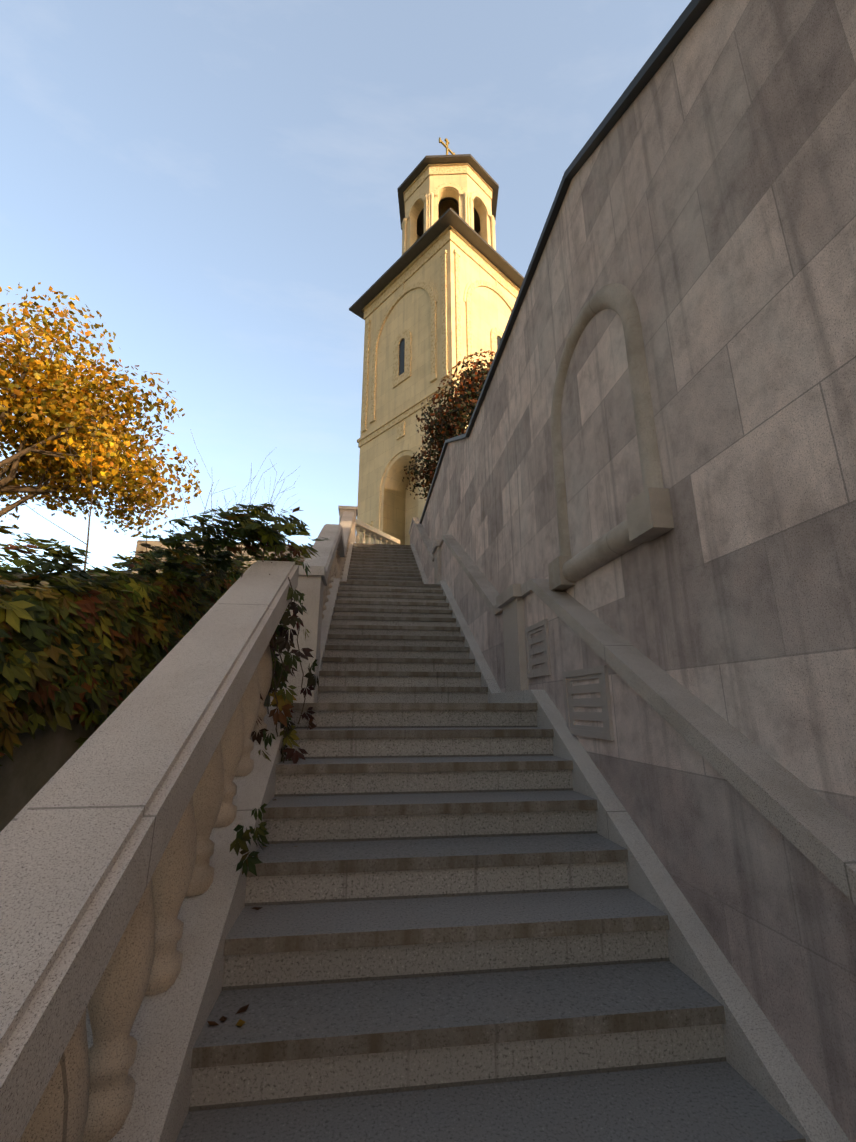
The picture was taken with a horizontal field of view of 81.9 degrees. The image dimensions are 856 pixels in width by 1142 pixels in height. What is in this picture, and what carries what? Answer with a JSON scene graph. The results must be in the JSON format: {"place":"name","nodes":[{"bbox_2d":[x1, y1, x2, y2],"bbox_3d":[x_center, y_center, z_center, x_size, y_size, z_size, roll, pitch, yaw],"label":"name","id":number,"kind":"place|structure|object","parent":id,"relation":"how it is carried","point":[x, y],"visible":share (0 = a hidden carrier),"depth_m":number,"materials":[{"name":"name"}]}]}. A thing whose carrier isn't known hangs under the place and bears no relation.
{"place":"outdoors","nodes":[
{"label":"outdoors","id":0,"kind":"place"},
{"bbox_2d":[0,570,149,595],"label":"terrain hill","id":1,"kind":"structure","parent":0,"point":[20,584],"depth_m":11.36,"materials":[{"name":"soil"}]},
{"bbox_2d":[14,423,298,571],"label":"bare branches","id":2,"kind":"object","parent":1,"relation":"on","point":[89,515],"visible":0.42,"depth_m":6.57,"materials":[{"name":"brown plant"}]},
{"bbox_2d":[0,282,201,536],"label":"autumn tree","id":3,"kind":"object","parent":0,"point":[53,406],"depth_m":10.15,"materials":[{"name":"plant"}]},
{"bbox_2d":[132,540,309,573],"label":"terrace top","id":4,"kind":"structure","parent":0,"point":[139,548],"depth_m":13.03,"materials":[{"name":"beige stone"}]},
{"bbox_2d":[270,505,357,723],"bbox_3d":[-1.682,-0.082,8.885,0.520,5.699,9.054,2,-15,-7],"label":"balustrade","id":5,"kind":"object","parent":4,"relation":"on","point":[312,585],"visible":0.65,"depth_m":4.26,"materials":[{"name":"stone"}]},
{"bbox_2d":[321,537,349,626],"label":"balusters","id":6,"kind":"object","parent":5,"relation":"attached to","point":[337,566],"visible":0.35,"depth_m":7.74,"materials":[{"name":"beige stone"}]},
{"bbox_2d":[355,519,399,544],"bbox_3d":[-1.603,-0.781,14.756,0.340,0.880,2.190,-9,-18,30],"label":"balustrade","id":7,"kind":"object","parent":4,"relation":"on","point":[371,531],"visible":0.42,"depth_m":14.59,"materials":[{"name":"stone"}]},
{"bbox_2d":[402,349,494,500],"bbox_3d":[1.188,-3.108,11.807,3.446,3.806,4.651,2,-15,-7],"label":"terrace bush","id":8,"kind":"object","parent":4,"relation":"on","point":[455,416],"depth_m":10.65,"materials":[{"name":"green plant"}]},
{"bbox_2d":[0,0,690,572],"label":"sky","id":9,"kind":"structure","parent":0,"point":[217,181],"materials":[{"name":"blue"}]},
{"bbox_2d":[356,163,519,544],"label":"bell tower","id":10,"kind":"structure","parent":0,"point":[388,503],"depth_m":19.67,"materials":[{"name":"yellow paint"}]},
{"bbox_2d":[349,154,523,318],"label":"bell tower roofs","id":11,"kind":"structure","parent":10,"relation":"attached to","point":[459,225],"depth_m":21.34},
{"bbox_2d":[439,137,454,154],"bbox_3d":[0.981,-21.019,25.214,1.120,2.850,0.380,14,-21,-41],"label":"cross","id":12,"kind":"object","parent":11,"relation":"on","point":[445,145],"visible":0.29,"depth_m":25.37,"materials":[{"name":"gold metal"}]},
{"bbox_2d":[358,165,518,538],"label":"tower trim","id":13,"kind":"structure","parent":10,"relation":"attached to","point":[435,248],"depth_m":19.80,"materials":[{"name":"paint"}]},
{"label":"ground","id":14,"kind":"structure","parent":0,"visible":0},
{"bbox_2d":[0,619,165,831],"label":"retaining wall","id":15,"kind":"structure","parent":14,"relation":"on","point":[37,764],"depth_m":2.35,"materials":[{"name":"concrete"}]},
{"bbox_2d":[0,524,303,765],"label":"wall ivy","id":16,"kind":"object","parent":15,"relation":"attached to","point":[57,644],"depth_m":2.55,"materials":[{"name":"green plant"}]},
{"bbox_2d":[0,560,298,1141],"bbox_3d":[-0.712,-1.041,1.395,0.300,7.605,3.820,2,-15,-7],"label":"balustrade","id":17,"kind":"object","parent":14,"relation":"on","point":[87,832],"visible":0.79,"depth_m":1.15,"materials":[{"name":"stone"}]},
{"bbox_2d":[19,643,271,1141],"bbox_3d":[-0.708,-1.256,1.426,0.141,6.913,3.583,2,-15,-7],"label":"balusters","id":18,"kind":"object","parent":17,"relation":"attached to","point":[88,1095],"visible":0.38,"depth_m":1.21,"materials":[{"name":"beige stone"}]},
{"bbox_2d":[130,502,327,1025],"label":"ivy strands","id":19,"kind":"object","parent":17,"relation":"on","point":[269,538],"depth_m":3.03},
{"bbox_2d":[86,655,271,1007],"bbox_3d":[-1.991,1.468,6.557,0.831,6.900,13.996,2,-15,-7],"label":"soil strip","id":20,"kind":"object","parent":14,"relation":"on","point":[265,702],"depth_m":4.78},
{"bbox_2d":[176,543,805,1141],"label":"stairs","id":21,"kind":"structure","parent":14,"relation":"on","point":[454,929],"depth_m":1.69,"materials":[{"name":"stone"}]},
{"bbox_2d":[410,543,849,1141],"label":"kerb","id":22,"kind":"structure","parent":14,"relation":"on","point":[760,1059],"depth_m":1.70,"materials":[{"name":"stone"}]},
{"bbox_2d":[410,522,855,1141],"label":"plinth","id":23,"kind":"structure","parent":14,"relation":"on","point":[772,904],"depth_m":1.63,"materials":[{"name":"stone"}]},
{"bbox_2d":[432,540,528,691],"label":"plinth piers","id":24,"kind":"structure","parent":23,"relation":"attached to","point":[509,601],"depth_m":3.90,"materials":[{"name":"grey stone"}]},
{"bbox_2d":[525,619,550,677],"bbox_3d":[0.779,0.561,3.501,0.028,0.370,0.440,2,-15,-7],"label":"vent grille","id":25,"kind":"object","parent":23,"relation":"attached to","point":[542,625],"visible":0.94,"depth_m":3.47,"materials":[{"name":"metal"}]},
{"bbox_2d":[563,665,613,739],"bbox_3d":[0.870,0.722,2.706,0.028,0.360,0.540,2,-15,-7],"label":"vent grille","id":26,"kind":"object","parent":23,"relation":"attached to","point":[606,730],"visible":0.96,"depth_m":2.65,"materials":[{"name":"metal"}]},
{"bbox_2d":[409,517,855,904],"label":"plinth cap","id":27,"kind":"object","parent":23,"relation":"on","point":[815,829],"visible":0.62,"depth_m":1.71,"materials":[{"name":"grey stone"}]},
{"bbox_2d":[422,0,855,824],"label":"retaining wall","id":28,"kind":"structure","parent":14,"relation":"on","point":[706,216],"depth_m":1.93,"materials":[{"name":"stone"}]},
{"bbox_2d":[419,0,712,523],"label":"wall coping","id":29,"kind":"object","parent":28,"relation":"on","point":[687,19],"depth_m":3.15,"materials":[{"name":"grey stone"}]},
{"bbox_2d":[548,283,673,590],"bbox_3d":[1.013,-0.861,3.013,0.205,1.735,1.260,2,-15,-7],"label":"arched niche frame","id":30,"kind":"object","parent":28,"relation":"attached to","point":[649,514],"visible":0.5,"depth_m":2.57,"materials":[{"name":"stone"}]}
]}

